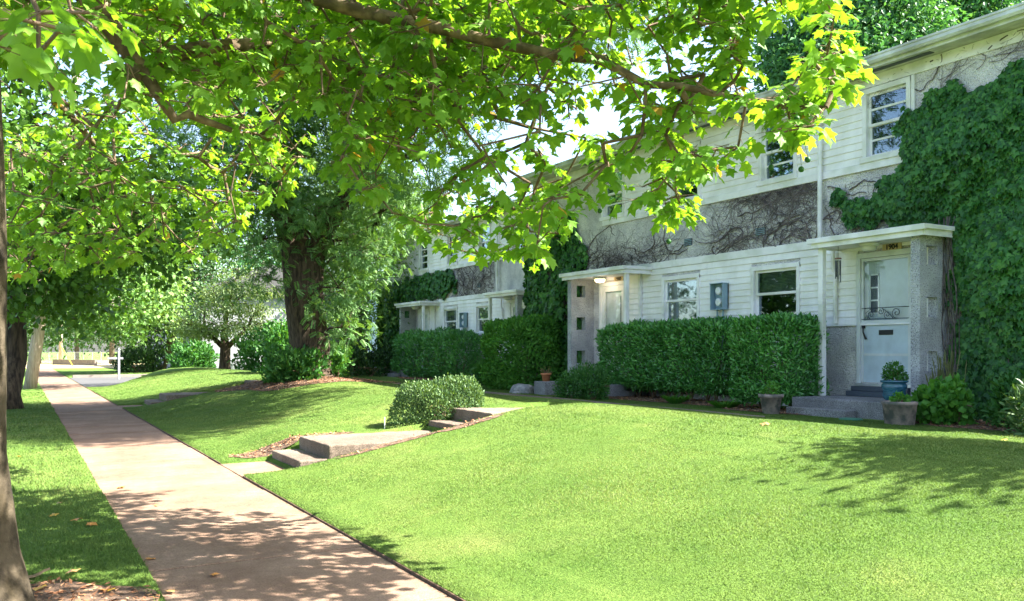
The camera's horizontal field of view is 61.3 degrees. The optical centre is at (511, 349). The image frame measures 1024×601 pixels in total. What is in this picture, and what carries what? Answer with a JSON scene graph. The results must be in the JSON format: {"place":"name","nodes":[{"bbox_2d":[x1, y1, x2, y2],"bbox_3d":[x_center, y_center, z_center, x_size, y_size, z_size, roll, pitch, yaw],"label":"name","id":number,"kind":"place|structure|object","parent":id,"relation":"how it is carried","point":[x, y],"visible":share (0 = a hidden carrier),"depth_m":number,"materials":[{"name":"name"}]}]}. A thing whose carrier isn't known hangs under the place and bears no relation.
{"place":"outdoors","nodes":[
{"label":"outdoors","id":0,"kind":"place"},
{"bbox_2d":[26,361,138,367],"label":"dry grass field","id":1,"kind":"structure","parent":0,"point":[46,364],"depth_m":81.35,"materials":[{"name":"beige plant"}]},
{"bbox_2d":[27,319,71,359],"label":"tree","id":2,"kind":"object","parent":1,"relation":"on","point":[29,337],"visible":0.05,"depth_m":86.70,"materials":[{"name":"green plant"}]},
{"bbox_2d":[28,313,84,358],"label":"tree","id":3,"kind":"object","parent":1,"relation":"on","point":[56,343],"visible":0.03,"depth_m":93.90,"materials":[{"name":"green plant"}]},
{"bbox_2d":[59,334,72,365],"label":"utility pole","id":4,"kind":"object","parent":1,"relation":"on","point":[61,350],"visible":0.31,"depth_m":87.83,"materials":[{"name":"brown wood"}]},
{"bbox_2d":[41,324,107,360],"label":"tree","id":5,"kind":"object","parent":1,"relation":"on","point":[77,348],"visible":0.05,"depth_m":104.74,"materials":[{"name":"green plant"}]},
{"bbox_2d":[53,359,96,364],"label":"wall","id":6,"kind":"structure","parent":1,"relation":"on","point":[73,362],"depth_m":83.87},
{"bbox_2d":[41,352,108,362],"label":"wire fence","id":7,"kind":"object","parent":1,"relation":"on","point":[92,357],"visible":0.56,"depth_m":97.52,"materials":[{"name":"metal"}]},
{"bbox_2d":[80,270,146,363],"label":"tree","id":8,"kind":"object","parent":1,"relation":"on","point":[111,348],"visible":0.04,"depth_m":91.77,"materials":[{"name":"green plant"}]},
{"bbox_2d":[70,377,137,386],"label":"cross street","id":9,"kind":"structure","parent":0,"point":[96,381],"depth_m":42.19,"materials":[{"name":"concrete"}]},
{"bbox_2d":[38,368,456,600],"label":"sidewalk","id":10,"kind":"structure","parent":0,"point":[248,540],"depth_m":7.26,"materials":[{"name":"concrete"}]},
{"bbox_2d":[1,0,791,351],"label":"sky","id":11,"kind":"structure","parent":0,"point":[602,121],"materials":[{"name":"white"}]},
{"bbox_2d":[6,352,1023,600],"bbox_3d":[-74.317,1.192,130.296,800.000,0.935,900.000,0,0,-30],"label":"ground","id":12,"kind":"structure","parent":0,"point":[516,572],"depth_m":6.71,"materials":[{"name":"green plant"}]},
{"bbox_2d":[28,568,49,577],"bbox_3d":[-3.103,1.444,5.541,0.059,0.035,0.280,0,0,40],"label":"bark piece","id":13,"kind":"object","parent":12,"relation":"on","point":[38,573],"visible":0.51,"depth_m":5.59,"materials":[{"name":"wood"}]},
{"bbox_2d":[23,53,112,388],"bbox_3d":[-17.356,-5.410,33.847,3.139,14.079,0.457,0,0,-30],"label":"tree","id":14,"kind":"object","parent":12,"relation":"on","point":[33,361],"visible":0.12,"depth_m":33.12,"materials":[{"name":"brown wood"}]},
{"bbox_2d":[6,392,165,600],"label":"grass strip","id":15,"kind":"object","parent":12,"relation":"on","point":[60,505],"depth_m":7.95,"materials":[{"name":"green plant"}]},
{"bbox_2d":[86,522,96,525],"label":"fallen leaf","id":16,"kind":"object","parent":15,"relation":"on","point":[91,523],"visible":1,"depth_m":7.28,"materials":[{"name":"orange plant"}]},
{"bbox_2d":[73,374,146,377],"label":"cross street kerb","id":17,"kind":"structure","parent":12,"relation":"on","point":[110,375],"depth_m":47.33,"materials":[{"name":"concrete"}]},
{"bbox_2d":[6,109,218,349],"bbox_3d":[-16.274,-3.651,32.916,9.175,10.501,10.160,0,0,33],"label":"street tree","id":18,"kind":"object","parent":12,"relation":"on","point":[112,296],"visible":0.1,"depth_m":34.27,"materials":[{"name":"green plant"}]},
{"bbox_2d":[27,228,199,350],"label":"street tree","id":19,"kind":"object","parent":12,"relation":"on","point":[169,294],"visible":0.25,"depth_m":50.71,"materials":[{"name":"green plant"}]},
{"bbox_2d":[107,348,122,378],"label":"street sign","id":20,"kind":"object","parent":12,"relation":"on","point":[118,357],"visible":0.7,"depth_m":43.82,"materials":[{"name":"grey"}]},
{"bbox_2d":[0,5,268,409],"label":"street tree","id":21,"kind":"object","parent":12,"relation":"on","point":[20,302],"visible":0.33,"depth_m":18.89,"materials":[{"name":"green plant"}]},
{"bbox_2d":[111,346,162,372],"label":"bush","id":22,"kind":"object","parent":12,"relation":"on","point":[149,365],"visible":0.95,"depth_m":55.43,"materials":[{"name":"green plant"}]},
{"bbox_2d":[110,344,192,370],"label":"bush","id":23,"kind":"object","parent":12,"relation":"on","point":[156,355],"visible":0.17,"depth_m":58.63,"materials":[{"name":"green plant"}]},
{"bbox_2d":[94,182,244,369],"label":"tree","id":24,"kind":"object","parent":12,"relation":"on","point":[167,346],"visible":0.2,"depth_m":55.60,"materials":[{"name":"green plant"}]},
{"bbox_2d":[165,338,219,367],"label":"bush","id":25,"kind":"object","parent":12,"relation":"on","point":[203,355],"visible":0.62,"depth_m":45.33,"materials":[{"name":"green plant"}]},
{"bbox_2d":[118,405,284,477],"bbox_3d":[-6.567,1.526,16.786,0.666,0.068,14.910,0,0,-30],"label":"path apron","id":26,"kind":"object","parent":12,"relation":"on","point":[240,469],"visible":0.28,"depth_m":10.95,"materials":[{"name":"concrete"}]},
{"bbox_2d":[144,380,258,404],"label":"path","id":27,"kind":"structure","parent":12,"relation":"on","point":[167,396],"depth_m":22.85,"materials":[{"name":"concrete"}]},
{"bbox_2d":[159,229,255,290],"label":"tree","id":28,"kind":"object","parent":12,"relation":"on","point":[211,276],"visible":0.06,"depth_m":79.17,"materials":[{"name":"green plant"}]},
{"bbox_2d":[30,376,400,600],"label":"mulch","id":29,"kind":"object","parent":12,"relation":"on","point":[340,378],"visible":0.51,"depth_m":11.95,"materials":[{"name":"brown plant"}]},
{"bbox_2d":[34,584,49,590],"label":"fallen leaf","id":30,"kind":"object","parent":29,"relation":"on","point":[36,588],"visible":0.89,"depth_m":5.29,"materials":[{"name":"plant"}]},
{"bbox_2d":[258,341,330,382],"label":"undergrowth bush","id":31,"kind":"object","parent":29,"relation":"on","point":[285,365],"visible":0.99,"depth_m":21.77,"materials":[{"name":"green plant"}]},
{"bbox_2d":[327,339,354,377],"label":"undergrowth bush","id":32,"kind":"object","parent":29,"relation":"on","point":[338,366],"visible":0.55,"depth_m":23.30,"materials":[{"name":"green plant"}]},
{"bbox_2d":[129,0,694,376],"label":"locust tree","id":33,"kind":"object","parent":29,"relation":"on","point":[305,260],"visible":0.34,"depth_m":21.91,"materials":[{"name":"green plant"}]},
{"bbox_2d":[164,263,285,368],"bbox_3d":[-12.332,-1.378,38.017,5.545,5.214,6.092,0,0,-30],"label":"dogwood tree","id":34,"kind":"object","parent":12,"relation":"on","point":[223,343],"visible":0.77,"depth_m":37.82,"materials":[{"name":"green plant"}]},
{"bbox_2d":[144,264,334,369],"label":"house","id":35,"kind":"structure","parent":12,"relation":"on","point":[215,347],"depth_m":59.15,"materials":[{"name":"grey"}]},
{"bbox_2d":[200,219,280,288],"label":"tree","id":36,"kind":"object","parent":12,"relation":"on","point":[230,259],"visible":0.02,"depth_m":72.00,"materials":[{"name":"green plant"}]},
{"bbox_2d":[227,325,288,371],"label":"bush","id":37,"kind":"object","parent":12,"relation":"on","point":[245,351],"visible":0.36,"depth_m":36.09,"materials":[{"name":"green plant"}]},
{"bbox_2d":[250,309,289,372],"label":"bush","id":38,"kind":"object","parent":12,"relation":"on","point":[278,332],"visible":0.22,"depth_m":29.59,"materials":[{"name":"green plant"}]},
{"bbox_2d":[85,387,465,600],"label":"lawn edge","id":39,"kind":"object","parent":12,"relation":"on","point":[425,580],"visible":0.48,"depth_m":6.81,"materials":[{"name":"soil"}]},
{"bbox_2d":[220,182,367,338],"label":"tree","id":40,"kind":"object","parent":12,"relation":"on","point":[248,265],"visible":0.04,"depth_m":67.31,"materials":[{"name":"green plant"}]},
{"bbox_2d":[275,251,379,347],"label":"tree","id":41,"kind":"object","parent":12,"relation":"on","point":[345,305],"visible":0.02,"depth_m":64.32,"materials":[{"name":"green plant"}]},
{"bbox_2d":[257,120,444,371],"bbox_3d":[-6.445,-5.026,35.861,7.894,12.275,8.825,0,0,-17],"label":"ash tree","id":42,"kind":"object","parent":12,"relation":"on","point":[361,315],"visible":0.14,"depth_m":34.65,"materials":[{"name":"green plant"}]},
{"bbox_2d":[332,338,396,376],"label":"bush","id":43,"kind":"object","parent":12,"relation":"on","point":[372,361],"visible":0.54,"depth_m":33.15,"materials":[{"name":"green plant"}]},
{"bbox_2d":[367,277,389,367],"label":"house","id":44,"kind":"structure","parent":12,"relation":"on","point":[375,315],"depth_m":57.92,"materials":[{"name":"white"}]},
{"bbox_2d":[272,407,521,467],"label":"garden steps","id":45,"kind":"structure","parent":12,"relation":"on","point":[326,447],"depth_m":11.45,"materials":[{"name":"concrete"}]},
{"bbox_2d":[337,165,475,341],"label":"tree","id":46,"kind":"object","parent":12,"relation":"on","point":[389,254],"depth_m":60.07,"materials":[{"name":"green plant"}]},
{"bbox_2d":[386,373,484,427],"bbox_3d":[-1.134,0.769,13.296,1.618,0.851,1.364,0,0,-30],"label":"boxwood","id":47,"kind":"object","parent":12,"relation":"on","point":[441,398],"visible":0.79,"depth_m":13.01,"materials":[{"name":"green plant"}]},
{"bbox_2d":[0,0,878,600],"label":"plane tree","id":48,"kind":"object","parent":12,"relation":"on","point":[426,76],"visible":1,"depth_m":6.27,"materials":[{"name":"green plant"}]},
{"bbox_2d":[382,195,532,376],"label":"apartment building","id":49,"kind":"structure","parent":12,"relation":"on","point":[502,299],"depth_m":30.66,"materials":[{"name":"paint"}]},
{"bbox_2d":[376,268,457,368],"bbox_3d":[-3.962,-0.859,34.233,1.463,4.298,7.433,0,0,-21],"label":"ivy","id":50,"kind":"object","parent":49,"relation":"attached to","point":[433,286],"visible":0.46,"depth_m":34.42,"materials":[{"name":"green plant"}]},
{"bbox_2d":[418,242,428,271],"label":"window","id":51,"kind":"structure","parent":49,"relation":"in","point":[423,262],"depth_m":34.06,"materials":[{"name":"white paint"}]},
{"bbox_2d":[418,309,429,364],"bbox_3d":[-3.422,-0.500,33.742,0.190,2.180,1.050,0,0,-30],"label":"door","id":52,"kind":"structure","parent":49,"relation":"in","point":[427,311],"depth_m":33.78,"materials":[{"name":"white paint"}]},
{"bbox_2d":[443,306,457,330],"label":"window","id":53,"kind":"structure","parent":49,"relation":"in","point":[450,315],"depth_m":31.99,"materials":[{"name":"white glass"}]},
{"bbox_2d":[446,234,457,266],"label":"window","id":54,"kind":"structure","parent":49,"relation":"in","point":[449,239],"depth_m":31.83,"materials":[{"name":"white paint"}]},
{"bbox_2d":[451,262,494,296],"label":"bare vine","id":55,"kind":"object","parent":49,"relation":"attached to","point":[467,286],"visible":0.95,"depth_m":30.04,"materials":[{"name":"plant"}]},
{"bbox_2d":[475,303,487,334],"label":"window","id":56,"kind":"structure","parent":49,"relation":"in","point":[481,310],"depth_m":29.84,"materials":[{"name":"white glass"}]},
{"bbox_2d":[478,222,490,258],"bbox_3d":[-0.552,-3.667,29.554,0.975,1.635,1.560,0,0,-30],"label":"window","id":57,"kind":"structure","parent":49,"relation":"in","point":[483,244],"depth_m":29.61,"materials":[{"name":"white paint"}]},
{"bbox_2d":[509,300,525,362],"bbox_3d":[0.225,-0.520,27.395,0.144,2.140,1.050,0,0,-30],"label":"door","id":58,"kind":"structure","parent":49,"relation":"in","point":[511,302],"depth_m":27.68,"materials":[{"name":"white paint"}]},
{"bbox_2d":[511,216,524,248],"bbox_3d":[0.580,-3.667,27.569,0.975,1.635,1.530,0,0,-30],"label":"window","id":59,"kind":"structure","parent":49,"relation":"in","point":[513,217],"depth_m":27.69,"materials":[{"name":"white paint"}]},
{"bbox_2d":[466,357,504,384],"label":"fern bush","id":60,"kind":"object","parent":12,"relation":"on","point":[476,369],"visible":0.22,"depth_m":24.93,"materials":[{"name":"green plant"}]},
{"bbox_2d":[509,384,533,393],"bbox_3d":[0.234,0.953,19.930,0.598,0.337,0.604,0,0,21],"label":"boulder","id":61,"kind":"object","parent":12,"relation":"on","point":[524,388],"visible":0.61,"depth_m":19.69,"materials":[{"name":"grey stone"}]},
{"bbox_2d":[478,313,565,389],"bbox_3d":[0.234,0.073,22.272,2.156,2.075,2.512,0,0,-30],"label":"round bush","id":62,"kind":"object","parent":12,"relation":"on","point":[518,330],"visible":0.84,"depth_m":21.56,"materials":[{"name":"green plant"}]},
{"bbox_2d":[534,381,557,394],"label":"stone block","id":63,"kind":"structure","parent":12,"relation":"on","point":[543,387],"depth_m":19.04,"materials":[{"name":"stone"}]},
{"bbox_2d":[540,366,551,380],"bbox_3d":[0.770,0.529,19.255,0.296,0.342,0.243,0,0,4],"label":"terracotta pot","id":64,"kind":"object","parent":63,"relation":"on","point":[546,376],"visible":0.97,"depth_m":19.18,"materials":[{"name":"ceramic"}]},
{"bbox_2d":[552,361,611,399],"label":"shrub","id":65,"kind":"object","parent":12,"relation":"on","point":[580,383],"visible":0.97,"depth_m":17.23,"materials":[{"name":"green plant"}]},
{"bbox_2d":[335,376,1017,458],"bbox_3d":[-1.719,1.099,20.024,8.806,0.477,25.856,0,0,-25],"label":"mulch border","id":66,"kind":"object","parent":12,"relation":"on","point":[741,406],"visible":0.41,"depth_m":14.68,"materials":[{"name":"brown soil"}]},
{"bbox_2d":[390,326,482,377],"bbox_3d":[-2.774,0.140,30.977,1.595,1.995,6.446,0,0,-30],"label":"hedge","id":67,"kind":"object","parent":66,"relation":"on","point":[432,339],"visible":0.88,"depth_m":30.01,"materials":[{"name":"green plant"}]},
{"bbox_2d":[593,316,757,400],"bbox_3d":[3.251,0.176,17.858,1.204,1.768,4.402,0,0,-30],"label":"hedge","id":68,"kind":"object","parent":66,"relation":"on","point":[676,372],"visible":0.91,"depth_m":17.31,"materials":[{"name":"green plant"}]},
{"bbox_2d":[661,394,690,403],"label":"ornamental grass","id":69,"kind":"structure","parent":66,"relation":"on","point":[674,400],"depth_m":16.14,"materials":[{"name":"green plant"}]},
{"bbox_2d":[704,400,742,407],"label":"ornamental grass","id":70,"kind":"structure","parent":66,"relation":"on","point":[727,404],"depth_m":14.86,"materials":[{"name":"green plant"}]},
{"bbox_2d":[725,311,832,407],"bbox_3d":[4.481,0.190,14.658,1.235,1.743,1.663,0,0,-30],"label":"hedge","id":71,"kind":"object","parent":66,"relation":"on","point":[785,326],"visible":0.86,"depth_m":14.23,"materials":[{"name":"green plant"}]},
{"bbox_2d":[908,373,978,424],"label":"shrub","id":72,"kind":"object","parent":66,"relation":"on","point":[948,400],"visible":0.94,"depth_m":11.55,"materials":[{"name":"green plant"}]},
{"bbox_2d":[925,351,966,385],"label":"seed grass","id":73,"kind":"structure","parent":66,"relation":"on","point":[940,372],"depth_m":12.27,"materials":[{"name":"plant"}]},
{"bbox_2d":[979,367,1023,428],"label":"shrub","id":74,"kind":"object","parent":66,"relation":"on","point":[1001,385],"visible":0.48,"depth_m":11.16,"materials":[{"name":"green plant"}]},
{"bbox_2d":[998,377,1023,434],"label":"shrub","id":75,"kind":"object","parent":66,"relation":"on","point":[1015,419],"visible":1,"depth_m":10.20,"materials":[{"name":"green plant"}]},
{"bbox_2d":[516,2,1023,419],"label":"apartment building","id":76,"kind":"structure","parent":12,"relation":"on","point":[878,307],"depth_m":14.82,"materials":[{"name":"paint"}]},
{"bbox_2d":[522,216,588,380],"bbox_3d":[1.123,-1.174,22.860,1.814,4.662,3.683,0,0,4],"label":"ivy","id":77,"kind":"object","parent":76,"relation":"attached to","point":[551,299],"visible":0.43,"depth_m":21.93,"materials":[{"name":"green plant"}]},
{"bbox_2d":[599,281,623,371],"bbox_3d":[2.398,-0.520,20.254,0.144,2.140,1.050,0,0,-30],"label":"door","id":78,"kind":"structure","parent":76,"relation":"in","point":[611,294],"depth_m":20.37,"materials":[{"name":"white paint"}]},
{"bbox_2d":[599,168,625,221],"bbox_3d":[2.744,-3.667,20.445,0.975,1.635,1.550,0,0,-30],"label":"window","id":79,"kind":"structure","parent":76,"relation":"in","point":[608,209],"depth_m":20.47,"materials":[{"name":"white paint"}]},
{"bbox_2d":[661,273,699,320],"bbox_3d":[3.920,-1.042,18.382,0.975,1.485,1.840,0,0,-30],"label":"window","id":80,"kind":"structure","parent":76,"relation":"in","point":[680,294],"depth_m":18.44,"materials":[{"name":"white glass"}]},
{"bbox_2d":[671,140,701,201],"bbox_3d":[4.004,-3.667,18.234,0.975,1.635,1.540,0,0,-30],"label":"window","id":81,"kind":"structure","parent":76,"relation":"in","point":[686,193],"depth_m":18.35,"materials":[{"name":"white paint"}]},
{"bbox_2d":[579,182,816,269],"bbox_3d":[3.493,-2.414,18.251,0.041,1.051,7.549,0,0,-30],"label":"bare vine","id":82,"kind":"object","parent":76,"relation":"attached to","point":[801,191],"visible":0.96,"depth_m":16.42,"materials":[{"name":"brown plant"}]},
{"bbox_2d":[750,262,800,315],"bbox_3d":[5.216,-1.042,16.110,0.975,1.485,1.830,0,0,-30],"label":"window","id":83,"kind":"structure","parent":76,"relation":"in","point":[775,287],"depth_m":16.33,"materials":[{"name":"white paint"}]},
{"bbox_2d":[756,116,798,186],"bbox_3d":[5.248,-3.667,16.054,0.975,1.635,1.560,0,0,-30],"label":"window","id":84,"kind":"structure","parent":76,"relation":"in","point":[785,165],"depth_m":16.19,"materials":[{"name":"white paint"}]},
{"bbox_2d":[835,257,841,281],"bbox_3d":[5.327,-1.395,14.113,0.110,0.590,0.110,0,0,-30],"label":"wind chime","id":85,"kind":"object","parent":76,"relation":"hanging from","point":[836,268],"visible":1,"depth_m":14.11,"materials":[{"name":"grey metal"}]},
{"bbox_2d":[823,177,887,234],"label":"bare vine","id":86,"kind":"object","parent":76,"relation":"attached to","point":[829,218],"visible":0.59,"depth_m":14.53,"materials":[{"name":"plant"}]},
{"bbox_2d":[854,248,910,387],"bbox_3d":[6.005,-0.500,13.884,0.190,2.180,1.050,0,0,-30],"label":"door","id":87,"kind":"structure","parent":76,"relation":"in","point":[883,278],"depth_m":13.97,"materials":[{"name":"paint"}]},
{"bbox_2d":[860,76,910,163],"bbox_3d":[6.380,-3.667,14.069,0.975,1.635,1.530,0,0,-30],"label":"window","id":88,"kind":"structure","parent":76,"relation":"in","point":[878,142],"depth_m":14.19,"materials":[{"name":"white paint"}]},
{"bbox_2d":[880,360,908,399],"bbox_3d":[5.529,0.444,12.505,0.399,0.616,0.397,0,0,-30],"label":"glazed pot","id":89,"kind":"object","parent":76,"relation":"on","point":[890,385],"visible":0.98,"depth_m":12.41,"materials":[{"name":"blue ceramic"}]},
{"bbox_2d":[828,58,1023,421],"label":"ivy","id":90,"kind":"object","parent":76,"relation":"attached to","point":[988,247],"visible":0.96,"depth_m":12.41,"materials":[{"name":"green plant"}]},
{"bbox_2d":[867,29,1023,107],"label":"bare vine","id":91,"kind":"object","parent":76,"relation":"attached to","point":[963,64],"visible":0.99,"depth_m":12.71,"materials":[{"name":"plant"}]},
{"bbox_2d":[938,216,966,375],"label":"bare vine","id":92,"kind":"object","parent":76,"relation":"attached to","point":[950,317],"visible":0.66,"depth_m":12.79,"materials":[{"name":"plant"}]},
{"bbox_2d":[758,380,783,413],"bbox_3d":[4.044,0.752,13.497,0.390,0.576,0.390,0,0,-30],"label":"clay pot","id":93,"kind":"object","parent":12,"relation":"on","point":[770,400],"visible":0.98,"depth_m":13.39,"materials":[{"name":"stone"}]},
{"bbox_2d":[839,417,862,420],"bbox_3d":[4.853,1.000,12.381,0.330,0.050,0.330,0,0,-30],"label":"valve cover","id":94,"kind":"object","parent":12,"relation":"on","point":[850,418],"visible":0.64,"depth_m":12.30,"materials":[{"name":"green plastic"}]},
{"bbox_2d":[735,0,973,94],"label":"backyard tree","id":95,"kind":"object","parent":12,"relation":"on","point":[880,25],"visible":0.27,"depth_m":38.01,"materials":[{"name":"green plant"}]},
{"bbox_2d":[881,391,917,424],"bbox_3d":[5.205,0.789,11.603,0.460,0.502,0.460,0,0,-30],"label":"clay pot","id":96,"kind":"object","parent":12,"relation":"on","point":[899,409],"visible":0.97,"depth_m":11.45,"materials":[{"name":"stone"}]},
{"bbox_2d":[905,0,1023,41],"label":"backyard tree","id":97,"kind":"object","parent":12,"relation":"on","point":[978,8],"visible":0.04,"depth_m":39.94,"materials":[{"name":"green plant"}]},
{"bbox_2d":[393,383,764,416],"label":"terrace path","id":98,"kind":"structure","parent":0,"point":[600,402],"depth_m":16.27,"materials":[{"name":"concrete"}]}
]}

